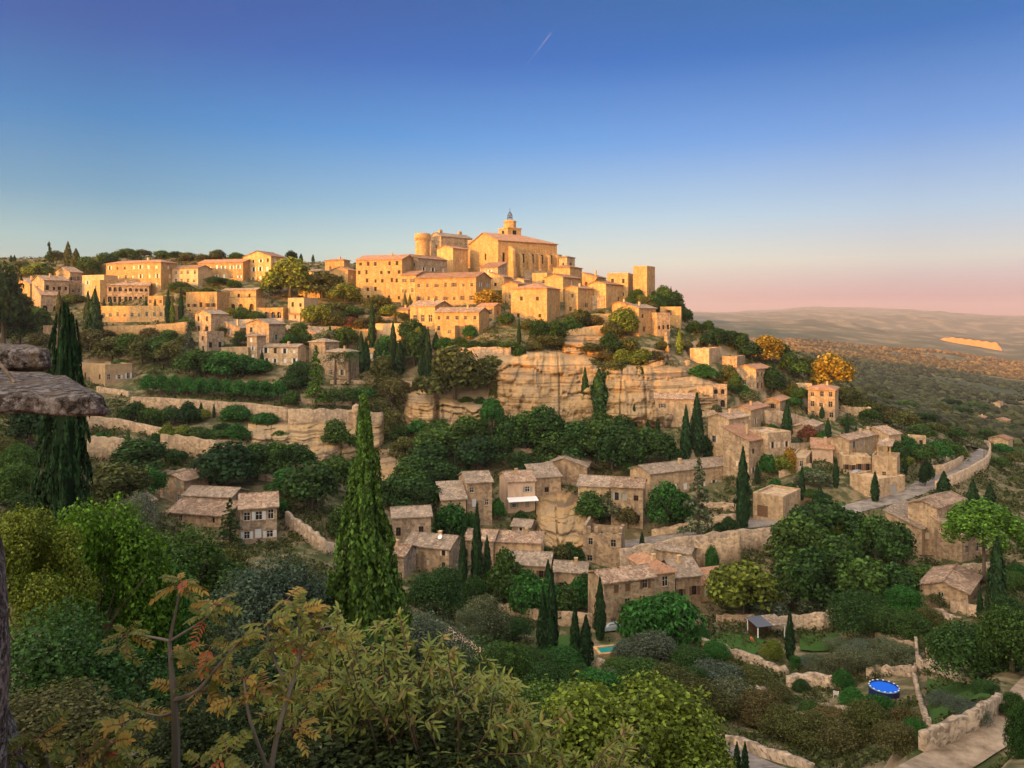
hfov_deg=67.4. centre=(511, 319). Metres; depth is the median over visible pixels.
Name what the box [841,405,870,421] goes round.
courtyard walls
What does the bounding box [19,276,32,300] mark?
stone house
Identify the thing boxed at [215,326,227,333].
broadleaf tree
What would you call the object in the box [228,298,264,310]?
terrace house
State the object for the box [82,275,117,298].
cube house
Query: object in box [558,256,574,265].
apse tower house
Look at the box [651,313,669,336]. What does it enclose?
brink annex
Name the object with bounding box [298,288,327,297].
broad roof house
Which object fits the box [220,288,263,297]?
balcony house
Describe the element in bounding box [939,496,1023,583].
umbrella pine
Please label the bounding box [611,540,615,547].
window
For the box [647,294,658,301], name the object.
round tree
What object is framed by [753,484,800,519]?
garage terrace
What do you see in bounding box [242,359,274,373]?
round tree
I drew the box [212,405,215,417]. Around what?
cypress
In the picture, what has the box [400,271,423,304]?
balcony block
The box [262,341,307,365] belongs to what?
long shuttered house
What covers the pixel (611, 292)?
slope house
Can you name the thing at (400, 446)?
broadleaf tree
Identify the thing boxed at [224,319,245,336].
grey lean house
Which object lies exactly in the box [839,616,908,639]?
stone wall
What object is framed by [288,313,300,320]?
pink lodge
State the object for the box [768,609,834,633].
stone wall
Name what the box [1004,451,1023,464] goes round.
broadleaf tree
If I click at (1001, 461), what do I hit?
broadleaf tree
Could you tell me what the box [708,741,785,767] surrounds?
lane
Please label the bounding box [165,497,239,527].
tiled house
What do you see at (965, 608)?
stone wall
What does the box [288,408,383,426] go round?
retaining wall
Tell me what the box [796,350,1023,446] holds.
woods
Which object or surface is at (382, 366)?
broadleaf tree
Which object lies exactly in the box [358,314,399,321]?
stone wall
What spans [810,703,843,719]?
bush
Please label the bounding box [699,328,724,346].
broadleaf tree
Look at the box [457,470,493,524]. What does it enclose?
ivy tower house
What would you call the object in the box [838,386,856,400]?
broadleaf tree
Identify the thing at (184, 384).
broadleaf tree
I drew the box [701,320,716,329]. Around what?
broadleaf tree
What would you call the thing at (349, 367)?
palm tree
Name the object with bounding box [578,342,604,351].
bush
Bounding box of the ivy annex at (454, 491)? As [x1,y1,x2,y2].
[435,480,467,513]
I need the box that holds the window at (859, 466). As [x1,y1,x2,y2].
[856,464,863,469]
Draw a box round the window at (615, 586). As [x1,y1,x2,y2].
[614,585,618,593]
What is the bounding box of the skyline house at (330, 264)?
[324,257,350,270]
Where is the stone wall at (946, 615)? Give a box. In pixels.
[934,608,960,620]
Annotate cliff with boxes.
[201,430,245,446]
[248,419,383,460]
[378,448,404,479]
[404,389,437,434]
[437,398,485,453]
[488,349,603,442]
[536,488,598,549]
[561,334,602,356]
[603,361,717,429]
[641,347,667,367]
[664,319,692,365]
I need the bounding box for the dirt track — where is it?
[895,676,1023,767]
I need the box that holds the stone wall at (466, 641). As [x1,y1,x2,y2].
[448,627,480,654]
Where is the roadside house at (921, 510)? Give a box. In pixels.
[905,490,967,554]
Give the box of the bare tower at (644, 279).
[633,266,654,299]
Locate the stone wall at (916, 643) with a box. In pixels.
[914,636,918,664]
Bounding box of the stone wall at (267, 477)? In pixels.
[258,472,273,481]
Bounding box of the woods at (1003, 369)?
[749,337,1023,379]
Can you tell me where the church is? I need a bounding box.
[468,212,561,278]
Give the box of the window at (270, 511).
[267,509,273,519]
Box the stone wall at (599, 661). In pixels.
[596,657,605,668]
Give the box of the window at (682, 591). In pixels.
[676,589,685,595]
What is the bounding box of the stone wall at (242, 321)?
[228,318,283,325]
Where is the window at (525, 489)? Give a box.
[523,486,531,491]
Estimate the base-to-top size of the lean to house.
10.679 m
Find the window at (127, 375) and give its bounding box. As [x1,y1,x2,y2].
[125,373,131,378]
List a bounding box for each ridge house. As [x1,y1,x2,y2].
[309,269,329,274]
[329,266,355,285]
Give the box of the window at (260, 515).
[252,511,265,520]
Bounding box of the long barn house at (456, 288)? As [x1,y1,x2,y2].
[414,272,491,305]
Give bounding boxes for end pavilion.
[857,425,902,451]
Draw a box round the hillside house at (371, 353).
[369,348,374,360]
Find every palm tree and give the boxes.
[321,352,347,384]
[337,351,363,384]
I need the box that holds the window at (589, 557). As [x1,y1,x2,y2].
[587,555,592,561]
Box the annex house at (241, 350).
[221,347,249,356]
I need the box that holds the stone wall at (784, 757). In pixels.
[717,734,814,767]
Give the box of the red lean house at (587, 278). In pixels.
[581,270,605,286]
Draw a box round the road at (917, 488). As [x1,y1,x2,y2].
[625,445,987,547]
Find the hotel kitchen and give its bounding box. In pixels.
[148,296,173,305]
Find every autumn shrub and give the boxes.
[7,707,253,767]
[94,572,265,767]
[206,586,365,767]
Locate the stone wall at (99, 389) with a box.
[96,386,129,396]
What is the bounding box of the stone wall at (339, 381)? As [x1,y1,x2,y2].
[330,379,390,383]
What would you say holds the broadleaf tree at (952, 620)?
on the ground at (892, 327)
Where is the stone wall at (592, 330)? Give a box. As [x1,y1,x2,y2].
[566,324,604,335]
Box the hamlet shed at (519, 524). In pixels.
[510,518,537,530]
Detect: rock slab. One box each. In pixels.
[0,343,51,371]
[0,371,109,416]
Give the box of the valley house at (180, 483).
[160,468,216,502]
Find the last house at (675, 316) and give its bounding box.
[660,307,681,328]
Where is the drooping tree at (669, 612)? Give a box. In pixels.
[614,590,706,646]
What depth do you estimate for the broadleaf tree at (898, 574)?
129.05 m
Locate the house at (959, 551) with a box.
[930,514,992,561]
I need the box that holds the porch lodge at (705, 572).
[700,565,720,601]
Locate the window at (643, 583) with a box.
[640,579,650,588]
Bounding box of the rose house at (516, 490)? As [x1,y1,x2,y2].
[498,468,538,512]
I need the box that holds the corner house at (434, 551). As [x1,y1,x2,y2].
[403,530,466,576]
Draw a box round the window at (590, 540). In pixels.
[588,538,592,545]
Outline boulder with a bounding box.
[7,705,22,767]
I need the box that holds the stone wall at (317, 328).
[286,325,342,330]
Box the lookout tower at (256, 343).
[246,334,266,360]
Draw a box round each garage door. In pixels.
[757,505,767,517]
[890,484,896,493]
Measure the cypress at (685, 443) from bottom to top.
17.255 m
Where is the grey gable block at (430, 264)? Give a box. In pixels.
[410,254,447,272]
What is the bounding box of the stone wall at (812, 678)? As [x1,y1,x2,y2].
[786,671,843,689]
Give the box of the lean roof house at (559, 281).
[544,273,581,301]
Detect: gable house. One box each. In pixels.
[501,281,527,304]
[610,299,632,311]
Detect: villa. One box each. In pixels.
[80,361,131,385]
[352,329,376,344]
[375,323,403,342]
[721,423,762,479]
[728,401,769,427]
[735,363,770,391]
[750,427,790,474]
[807,381,839,420]
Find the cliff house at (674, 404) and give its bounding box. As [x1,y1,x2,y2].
[654,392,694,426]
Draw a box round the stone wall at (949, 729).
[918,692,1002,751]
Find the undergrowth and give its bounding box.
[0,253,1023,767]
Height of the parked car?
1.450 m
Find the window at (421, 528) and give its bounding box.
[419,526,423,531]
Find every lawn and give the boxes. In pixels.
[558,635,569,649]
[711,632,764,653]
[800,632,840,650]
[927,677,990,723]
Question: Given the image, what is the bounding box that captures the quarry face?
[940,337,1001,350]
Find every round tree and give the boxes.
[61,294,78,302]
[115,400,146,421]
[135,406,164,424]
[156,422,175,434]
[158,405,186,423]
[166,281,190,288]
[173,286,199,294]
[173,424,190,435]
[174,400,202,423]
[176,317,195,327]
[195,287,219,291]
[217,404,252,420]
[221,422,252,439]
[226,279,241,287]
[232,306,249,318]
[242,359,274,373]
[245,310,266,319]
[279,371,311,387]
[281,390,300,403]
[345,434,355,446]
[397,312,409,320]
[411,376,425,390]
[431,501,467,535]
[434,337,456,351]
[448,337,468,347]
[461,575,486,600]
[462,324,477,337]
[463,340,487,347]
[466,511,474,527]
[473,396,484,403]
[482,546,523,603]
[489,380,497,397]
[492,497,506,519]
[497,312,515,322]
[506,567,539,614]
[511,344,526,356]
[517,577,563,616]
[520,319,532,328]
[525,341,544,350]
[528,318,551,336]
[533,334,566,344]
[544,318,569,337]
[547,544,570,566]
[556,581,581,618]
[561,316,582,331]
[563,542,585,560]
[564,308,587,324]
[570,576,587,609]
[579,572,587,585]
[582,310,595,325]
[588,358,602,367]
[589,314,604,325]
[596,348,614,360]
[599,330,622,349]
[599,358,628,370]
[600,320,623,336]
[602,370,609,380]
[608,306,640,334]
[611,348,633,362]
[618,336,638,352]
[625,296,635,303]
[627,289,643,297]
[627,348,652,364]
[636,294,645,300]
[636,366,644,374]
[637,296,658,309]
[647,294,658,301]
[649,350,664,361]
[653,292,663,301]
[654,285,673,302]
[656,298,667,309]
[664,290,685,306]
[676,302,686,309]
[682,308,693,320]
[685,320,702,332]
[689,363,720,377]
[696,340,707,346]
[700,435,713,456]
[705,544,719,566]
[717,364,737,381]
[726,373,744,394]
[737,384,751,399]
[737,388,759,402]
[759,453,775,473]
[763,367,786,392]
[765,362,776,369]
[772,455,797,472]
[782,382,798,393]
[782,447,796,472]
[788,386,807,398]
[796,424,818,441]
[803,468,832,485]
[815,430,826,437]
[887,440,909,458]
[900,436,919,455]
[910,442,941,461]
[918,458,932,484]
[929,440,953,460]
[929,462,935,478]
[940,438,965,456]
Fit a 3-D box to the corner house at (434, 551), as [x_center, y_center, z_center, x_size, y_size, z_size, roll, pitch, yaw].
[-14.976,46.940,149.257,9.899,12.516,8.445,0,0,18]
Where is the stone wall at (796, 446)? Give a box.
[791,442,809,451]
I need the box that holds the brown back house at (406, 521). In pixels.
[389,505,432,542]
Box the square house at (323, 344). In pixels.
[307,338,340,368]
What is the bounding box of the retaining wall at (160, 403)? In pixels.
[130,396,288,421]
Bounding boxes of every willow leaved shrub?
[252,600,551,767]
[461,704,643,767]
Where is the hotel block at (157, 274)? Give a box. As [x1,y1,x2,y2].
[105,258,177,295]
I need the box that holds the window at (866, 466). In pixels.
[864,464,871,469]
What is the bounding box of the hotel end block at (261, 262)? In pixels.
[242,250,287,280]
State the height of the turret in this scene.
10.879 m
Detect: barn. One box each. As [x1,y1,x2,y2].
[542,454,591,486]
[992,400,1003,406]
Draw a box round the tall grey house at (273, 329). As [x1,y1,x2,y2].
[245,318,285,342]
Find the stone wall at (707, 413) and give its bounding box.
[701,410,727,417]
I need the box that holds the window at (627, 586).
[625,584,630,591]
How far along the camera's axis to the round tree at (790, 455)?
192.11 m
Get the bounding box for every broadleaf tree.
[0,260,31,343]
[0,311,41,343]
[0,435,28,463]
[0,440,43,469]
[0,461,39,504]
[5,413,42,445]
[6,261,30,275]
[6,491,49,513]
[20,262,52,274]
[22,293,34,307]
[23,332,56,346]
[26,468,44,496]
[28,306,53,325]
[40,346,51,371]
[46,250,63,263]
[75,256,100,274]
[76,328,103,351]
[88,336,126,360]
[89,462,153,508]
[95,252,120,267]
[95,329,116,340]
[107,438,170,470]
[110,358,128,363]
[111,248,144,260]
[113,332,141,355]
[123,336,156,363]
[136,249,152,255]
[138,327,159,339]
[138,336,169,361]
[138,374,154,393]
[142,466,168,494]
[151,340,184,364]
[152,374,167,393]
[153,250,169,257]
[158,329,177,340]
[163,375,181,394]
[166,251,182,257]
[172,348,213,376]
[174,334,198,345]
[176,376,193,395]
[177,252,196,259]
[188,377,207,396]
[188,454,219,484]
[193,440,258,486]
[194,254,212,260]
[200,350,223,366]
[202,350,249,377]
[204,377,219,396]
[208,249,226,258]
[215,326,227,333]
[216,378,235,397]
[226,252,244,258]
[229,330,246,345]
[229,379,247,398]
[235,354,257,370]
[243,379,260,398]
[245,442,279,477]
[256,380,271,399]
[259,256,313,297]
[259,280,283,295]
[261,440,293,474]
[262,468,293,493]
[268,380,288,398]
[277,496,289,510]
[280,334,301,343]
[281,442,319,467]
[281,460,340,510]
[284,250,297,258]
[284,360,314,376]
[288,322,308,335]
[295,332,311,345]
[298,270,345,297]
[300,304,317,325]
[306,304,332,326]
[312,330,340,340]
[319,418,352,443]
[319,454,349,492]
[321,310,346,326]
[325,282,362,302]
[325,504,343,536]
[328,302,354,312]
[328,326,358,345]
[341,316,357,327]
[342,306,366,315]
[352,318,368,327]
[363,294,392,310]
[364,314,386,322]
[369,354,398,380]
[373,334,398,359]
[377,304,399,316]
[381,475,404,503]
[382,379,412,393]
[384,424,410,439]
[387,476,442,506]
[388,436,418,459]
[388,456,428,481]
[397,318,423,336]
[402,330,432,366]
[406,418,426,433]
[406,440,451,470]
[406,564,470,618]
[412,424,463,454]
[415,326,421,333]
[416,344,493,399]
[423,418,449,431]
[424,462,466,486]
[449,414,490,443]
[454,434,498,469]
[472,288,503,304]
[476,354,502,377]
[478,639,514,660]
[485,434,514,464]
[489,414,528,446]
[491,615,534,642]
[502,410,543,447]
[506,450,533,468]
[517,460,534,469]
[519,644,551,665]
[521,404,568,442]
[530,430,583,462]
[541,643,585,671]
[550,420,597,459]
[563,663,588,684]
[572,490,606,517]
[573,416,618,462]
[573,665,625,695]
[577,416,599,424]
[592,410,611,419]
[594,426,631,470]
[599,490,621,515]
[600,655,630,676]
[609,424,649,462]
[610,414,637,428]
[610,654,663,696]
[615,506,638,528]
[621,462,635,473]
[630,426,673,463]
[634,676,689,713]
[643,480,690,525]
[648,432,684,461]
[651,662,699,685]
[669,492,696,522]
[678,674,738,718]
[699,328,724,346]
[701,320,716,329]
[704,559,785,613]
[711,674,759,718]
[717,328,727,339]
[721,330,736,344]
[724,330,741,347]
[730,332,748,346]
[731,687,786,730]
[739,342,763,359]
[746,575,786,613]
[753,334,784,363]
[763,512,837,562]
[771,344,791,358]
[772,574,794,603]
[773,558,813,606]
[778,352,798,373]
[784,497,863,539]
[788,360,810,377]
[788,546,843,605]
[798,356,813,365]
[807,352,856,384]
[821,534,867,591]
[824,587,889,639]
[828,522,844,539]
[835,556,893,606]
[837,510,874,553]
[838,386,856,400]
[838,388,864,406]
[838,697,892,744]
[839,416,856,424]
[849,514,893,558]
[855,396,876,409]
[856,408,883,423]
[858,601,900,638]
[863,386,880,393]
[872,520,917,563]
[872,561,922,599]
[873,402,891,413]
[877,392,895,399]
[879,407,899,424]
[880,584,928,611]
[887,410,922,429]
[888,608,935,641]
[896,400,919,406]
[904,424,938,436]
[905,563,931,579]
[915,606,945,627]
[917,412,939,422]
[922,626,965,658]
[923,617,1023,686]
[924,422,951,436]
[925,592,949,608]
[931,403,952,411]
[936,617,966,628]
[939,398,962,405]
[942,426,969,439]
[952,406,973,413]
[966,402,989,409]
[972,603,1023,672]
[974,610,988,626]
[975,428,997,438]
[987,591,1023,611]
[989,456,1013,470]
[991,443,1015,454]
[999,689,1023,716]
[1002,700,1023,760]
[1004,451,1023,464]
[1005,564,1023,573]
[1005,569,1023,591]
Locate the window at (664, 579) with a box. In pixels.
[662,576,668,587]
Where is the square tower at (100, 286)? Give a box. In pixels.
[92,280,118,304]
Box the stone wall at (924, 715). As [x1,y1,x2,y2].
[912,672,931,726]
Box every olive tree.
[111,488,163,536]
[200,545,347,663]
[258,571,335,661]
[393,603,478,681]
[451,607,486,640]
[460,594,513,646]
[750,599,789,616]
[783,593,824,613]
[800,653,822,668]
[805,651,840,674]
[820,635,851,652]
[820,646,866,674]
[840,637,878,654]
[845,645,894,676]
[868,634,898,650]
[874,641,915,666]
[892,642,922,656]
[923,689,953,706]
[940,692,975,714]
[955,704,996,727]
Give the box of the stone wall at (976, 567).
[961,562,989,572]
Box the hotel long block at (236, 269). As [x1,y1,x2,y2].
[197,259,249,280]
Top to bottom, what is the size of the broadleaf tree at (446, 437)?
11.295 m
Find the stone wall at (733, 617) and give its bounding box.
[716,613,759,622]
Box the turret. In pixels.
[351,404,358,426]
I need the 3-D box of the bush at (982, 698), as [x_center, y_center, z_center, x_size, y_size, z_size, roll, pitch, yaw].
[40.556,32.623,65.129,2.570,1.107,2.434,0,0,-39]
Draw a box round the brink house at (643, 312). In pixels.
[619,302,657,335]
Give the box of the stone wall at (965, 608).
[950,601,984,616]
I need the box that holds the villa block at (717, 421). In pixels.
[706,409,750,456]
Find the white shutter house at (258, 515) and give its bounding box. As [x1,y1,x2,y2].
[238,491,278,544]
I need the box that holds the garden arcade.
[256,308,287,318]
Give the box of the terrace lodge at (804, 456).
[793,447,811,465]
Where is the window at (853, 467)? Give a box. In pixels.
[850,465,856,470]
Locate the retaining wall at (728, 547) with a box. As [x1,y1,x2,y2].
[694,530,741,567]
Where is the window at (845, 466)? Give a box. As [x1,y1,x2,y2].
[843,464,850,469]
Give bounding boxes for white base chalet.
[43,325,61,342]
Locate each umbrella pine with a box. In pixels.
[479,396,504,435]
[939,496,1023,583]
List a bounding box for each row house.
[355,253,412,302]
[392,305,409,321]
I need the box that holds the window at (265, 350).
[263,348,268,352]
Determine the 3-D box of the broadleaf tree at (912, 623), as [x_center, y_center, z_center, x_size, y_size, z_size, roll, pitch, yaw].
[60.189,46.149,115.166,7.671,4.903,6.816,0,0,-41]
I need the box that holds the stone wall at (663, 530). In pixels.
[651,513,736,535]
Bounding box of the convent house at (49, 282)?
[31,273,69,304]
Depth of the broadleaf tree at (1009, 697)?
63.19 m
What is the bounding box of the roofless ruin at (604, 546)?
[583,517,624,567]
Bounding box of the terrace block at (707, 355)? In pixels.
[690,347,719,364]
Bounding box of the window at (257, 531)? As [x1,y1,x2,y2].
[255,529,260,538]
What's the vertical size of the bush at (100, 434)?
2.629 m
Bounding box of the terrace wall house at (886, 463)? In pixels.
[872,438,899,475]
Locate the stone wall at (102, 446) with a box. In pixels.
[87,435,124,459]
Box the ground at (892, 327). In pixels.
[0,257,1023,767]
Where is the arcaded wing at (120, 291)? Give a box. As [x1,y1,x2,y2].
[106,280,151,303]
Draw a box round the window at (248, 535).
[241,531,252,539]
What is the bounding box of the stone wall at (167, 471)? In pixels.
[153,468,185,474]
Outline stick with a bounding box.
[0,363,16,382]
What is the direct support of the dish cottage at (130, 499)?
on the ground at (892, 327)
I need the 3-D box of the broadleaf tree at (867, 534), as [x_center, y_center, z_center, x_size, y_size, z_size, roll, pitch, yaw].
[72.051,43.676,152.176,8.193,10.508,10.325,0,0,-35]
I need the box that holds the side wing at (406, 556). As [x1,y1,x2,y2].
[385,539,418,577]
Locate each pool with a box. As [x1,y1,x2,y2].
[593,644,623,656]
[868,679,899,698]
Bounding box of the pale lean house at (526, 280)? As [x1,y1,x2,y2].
[511,277,532,283]
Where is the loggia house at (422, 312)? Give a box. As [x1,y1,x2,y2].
[408,298,452,329]
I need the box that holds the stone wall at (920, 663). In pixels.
[916,655,974,683]
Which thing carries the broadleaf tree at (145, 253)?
on the ground at (892, 327)
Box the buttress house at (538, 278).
[532,273,552,284]
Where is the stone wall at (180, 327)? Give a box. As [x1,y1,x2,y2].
[102,322,186,335]
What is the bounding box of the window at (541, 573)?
[536,570,544,579]
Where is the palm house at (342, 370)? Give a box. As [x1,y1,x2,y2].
[323,346,360,379]
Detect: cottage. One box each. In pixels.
[100,490,158,524]
[199,331,223,351]
[476,303,502,319]
[553,557,590,585]
[917,563,982,608]
[988,434,1013,446]
[996,417,1010,422]
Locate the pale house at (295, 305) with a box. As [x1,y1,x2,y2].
[288,298,317,320]
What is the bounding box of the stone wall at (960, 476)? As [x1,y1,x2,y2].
[935,440,990,488]
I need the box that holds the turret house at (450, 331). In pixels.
[441,325,458,339]
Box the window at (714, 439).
[710,435,717,442]
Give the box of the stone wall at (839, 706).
[816,702,851,713]
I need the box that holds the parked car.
[605,621,620,632]
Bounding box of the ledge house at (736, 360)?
[722,355,744,366]
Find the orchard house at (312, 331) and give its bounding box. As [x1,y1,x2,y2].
[301,329,321,339]
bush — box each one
[8,675,160,767]
[9,595,181,756]
[73,295,85,300]
[94,432,108,436]
[97,557,210,732]
[99,686,307,767]
[146,432,159,442]
[164,448,188,462]
[167,633,336,749]
[182,426,211,438]
[198,408,211,419]
[202,276,229,282]
[203,428,225,439]
[213,422,229,429]
[224,307,233,313]
[250,412,280,424]
[257,670,531,767]
[271,430,288,435]
[296,623,396,709]
[437,633,505,690]
[448,665,561,767]
[458,396,473,402]
[477,340,501,346]
[495,340,519,348]
[511,510,528,521]
[516,658,571,698]
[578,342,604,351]
[603,667,627,691]
[610,636,641,660]
[626,628,681,663]
[653,340,671,348]
[668,644,709,666]
[683,342,693,349]
[683,665,709,682]
[690,624,710,641]
[692,656,745,683]
[701,526,716,533]
[701,639,733,660]
[711,404,721,411]
[711,521,727,531]
[722,516,739,529]
[735,663,776,687]
[755,701,803,742]
[757,638,787,661]
[762,681,794,703]
[767,424,780,428]
[768,478,781,485]
[783,482,796,487]
[784,708,830,751]
[786,396,803,404]
[789,654,802,668]
[791,436,803,444]
[792,678,811,692]
[793,475,806,483]
[795,699,820,712]
[798,466,809,474]
[801,488,816,498]
[809,490,832,502]
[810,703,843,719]
[813,716,873,756]
[830,668,856,689]
[836,685,861,704]
[858,693,894,713]
[865,718,917,757]
[887,704,925,724]
[900,456,915,465]
[902,717,927,739]
[913,636,926,650]
[958,451,969,457]
[967,677,1003,695]
[973,696,1002,703]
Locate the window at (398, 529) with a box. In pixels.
[396,527,400,536]
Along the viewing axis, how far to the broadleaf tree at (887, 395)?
445.66 m
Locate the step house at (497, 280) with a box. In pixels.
[487,271,512,289]
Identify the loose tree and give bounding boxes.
[317,389,339,401]
[333,386,358,400]
[348,386,378,400]
[361,374,387,398]
[367,396,391,415]
[377,376,407,410]
[381,407,407,439]
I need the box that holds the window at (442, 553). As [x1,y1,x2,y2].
[440,550,446,556]
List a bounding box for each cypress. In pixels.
[30,302,93,642]
[54,290,62,323]
[62,241,72,265]
[69,248,81,270]
[82,291,89,331]
[85,288,104,331]
[95,254,100,271]
[125,429,130,440]
[164,290,170,323]
[168,300,175,322]
[177,289,184,319]
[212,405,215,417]
[234,333,238,346]
[311,393,415,684]
[357,331,364,373]
[363,338,370,369]
[368,301,376,347]
[372,339,381,363]
[388,321,396,370]
[394,339,406,373]
[402,292,407,306]
[407,294,411,305]
[417,350,423,375]
[422,325,426,350]
[423,327,431,378]
[432,332,438,349]
[457,529,467,588]
[465,460,470,469]
[470,502,483,578]
[482,535,491,579]
[517,319,520,343]
[536,586,547,650]
[544,560,550,578]
[545,567,559,651]
[569,600,581,653]
[579,614,593,668]
[581,367,588,394]
[590,368,609,413]
[593,577,606,640]
[636,456,642,465]
[639,533,644,543]
[656,419,659,433]
[675,329,683,353]
[679,405,691,458]
[690,392,705,457]
[733,446,751,527]
[733,741,740,767]
[740,742,749,767]
[754,463,759,483]
[780,401,793,439]
[784,609,795,659]
[798,466,805,500]
[816,484,822,506]
[819,406,824,418]
[824,418,831,437]
[832,458,839,487]
[844,417,849,432]
[869,471,879,501]
[901,456,907,473]
[935,471,951,492]
[966,479,979,503]
[975,588,983,618]
[983,483,997,503]
[983,590,989,614]
[986,536,1007,601]
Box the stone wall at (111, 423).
[87,416,161,435]
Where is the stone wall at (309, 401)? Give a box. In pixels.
[299,398,351,405]
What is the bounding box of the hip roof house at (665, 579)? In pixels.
[625,551,677,596]
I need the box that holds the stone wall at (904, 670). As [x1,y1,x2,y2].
[866,664,916,678]
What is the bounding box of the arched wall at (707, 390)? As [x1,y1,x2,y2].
[697,386,712,398]
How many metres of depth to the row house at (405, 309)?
284.23 m
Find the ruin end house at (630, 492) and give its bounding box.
[609,474,646,528]
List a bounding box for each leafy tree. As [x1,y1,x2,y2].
[0,502,102,672]
[8,491,185,668]
[100,543,162,621]
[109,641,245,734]
[112,520,248,648]
[187,539,256,640]
[472,640,536,683]
[518,674,625,767]
[533,666,735,767]
[645,708,736,767]
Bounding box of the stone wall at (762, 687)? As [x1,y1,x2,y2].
[745,685,767,691]
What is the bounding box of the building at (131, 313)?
[100,306,178,321]
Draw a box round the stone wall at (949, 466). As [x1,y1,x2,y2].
[932,455,963,473]
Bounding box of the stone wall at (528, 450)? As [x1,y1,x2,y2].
[500,448,546,456]
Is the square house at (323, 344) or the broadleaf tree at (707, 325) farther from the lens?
the broadleaf tree at (707, 325)
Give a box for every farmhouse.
[576,474,610,500]
[585,563,657,630]
[628,455,722,501]
[829,426,878,465]
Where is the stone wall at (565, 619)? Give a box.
[500,603,591,627]
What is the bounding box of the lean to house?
[882,499,926,556]
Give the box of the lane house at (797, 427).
[792,419,823,441]
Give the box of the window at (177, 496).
[175,494,180,500]
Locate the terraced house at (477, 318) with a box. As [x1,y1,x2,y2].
[433,305,489,339]
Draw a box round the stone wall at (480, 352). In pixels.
[455,347,510,360]
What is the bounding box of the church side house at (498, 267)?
[479,262,507,275]
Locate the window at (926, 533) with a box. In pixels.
[925,532,928,539]
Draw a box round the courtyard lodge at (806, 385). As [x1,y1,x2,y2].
[797,383,811,388]
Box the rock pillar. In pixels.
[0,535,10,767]
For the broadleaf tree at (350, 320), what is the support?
on the ground at (892, 327)
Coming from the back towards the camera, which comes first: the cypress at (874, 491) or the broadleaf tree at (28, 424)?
the cypress at (874, 491)
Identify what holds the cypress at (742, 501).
on the ground at (892, 327)
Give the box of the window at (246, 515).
[243,512,249,521]
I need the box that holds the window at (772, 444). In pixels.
[770,442,775,448]
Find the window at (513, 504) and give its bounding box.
[510,502,517,507]
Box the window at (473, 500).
[472,499,475,506]
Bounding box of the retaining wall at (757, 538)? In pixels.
[619,527,773,565]
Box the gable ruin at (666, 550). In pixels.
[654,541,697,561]
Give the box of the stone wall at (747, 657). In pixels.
[698,637,788,674]
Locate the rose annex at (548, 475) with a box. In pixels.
[524,462,562,497]
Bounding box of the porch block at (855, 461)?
[839,452,871,473]
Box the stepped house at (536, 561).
[509,549,554,579]
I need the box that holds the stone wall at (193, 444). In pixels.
[160,434,218,457]
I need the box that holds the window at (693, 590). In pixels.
[689,585,699,595]
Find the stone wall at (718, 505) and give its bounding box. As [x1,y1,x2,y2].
[703,501,735,510]
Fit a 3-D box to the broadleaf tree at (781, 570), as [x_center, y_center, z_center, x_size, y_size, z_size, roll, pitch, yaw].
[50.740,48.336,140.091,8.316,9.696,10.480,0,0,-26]
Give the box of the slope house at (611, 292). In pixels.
[587,280,623,307]
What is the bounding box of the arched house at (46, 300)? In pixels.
[34,285,60,311]
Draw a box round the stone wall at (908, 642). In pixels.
[872,632,914,649]
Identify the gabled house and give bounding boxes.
[54,266,82,294]
[193,309,229,331]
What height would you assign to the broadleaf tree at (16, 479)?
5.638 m
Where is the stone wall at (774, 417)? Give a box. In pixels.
[764,410,809,426]
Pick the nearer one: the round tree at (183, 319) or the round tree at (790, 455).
the round tree at (790, 455)
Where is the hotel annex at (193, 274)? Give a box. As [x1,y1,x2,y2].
[171,265,212,284]
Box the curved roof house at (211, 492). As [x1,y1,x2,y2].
[181,485,249,500]
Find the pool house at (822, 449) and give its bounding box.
[810,437,834,462]
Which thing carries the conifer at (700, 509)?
on the ground at (892, 327)
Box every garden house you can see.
[607,273,632,298]
[908,434,925,443]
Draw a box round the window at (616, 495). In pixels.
[613,492,620,500]
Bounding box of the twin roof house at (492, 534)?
[465,528,499,565]
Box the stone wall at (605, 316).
[583,313,610,323]
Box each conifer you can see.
[41,241,56,275]
[180,320,194,371]
[215,497,246,548]
[304,346,329,406]
[339,333,344,347]
[676,457,714,534]
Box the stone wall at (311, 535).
[284,511,345,556]
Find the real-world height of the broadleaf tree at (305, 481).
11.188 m
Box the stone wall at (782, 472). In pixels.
[778,463,811,477]
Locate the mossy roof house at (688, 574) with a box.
[660,554,703,604]
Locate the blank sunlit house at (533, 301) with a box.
[510,283,560,321]
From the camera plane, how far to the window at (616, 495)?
178.53 m
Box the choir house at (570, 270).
[552,265,582,279]
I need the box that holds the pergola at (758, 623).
[745,614,786,637]
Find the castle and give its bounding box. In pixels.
[414,230,472,267]
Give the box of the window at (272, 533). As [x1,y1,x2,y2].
[263,530,276,537]
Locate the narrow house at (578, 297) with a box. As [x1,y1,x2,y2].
[563,283,593,313]
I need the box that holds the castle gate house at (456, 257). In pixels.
[436,245,468,272]
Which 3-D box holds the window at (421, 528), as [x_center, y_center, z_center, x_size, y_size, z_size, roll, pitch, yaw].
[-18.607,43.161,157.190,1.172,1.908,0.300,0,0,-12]
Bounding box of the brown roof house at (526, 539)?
[495,527,545,563]
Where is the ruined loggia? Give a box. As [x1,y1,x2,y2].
[712,384,726,407]
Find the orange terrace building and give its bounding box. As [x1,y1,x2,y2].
[186,292,229,312]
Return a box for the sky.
[0,0,1023,315]

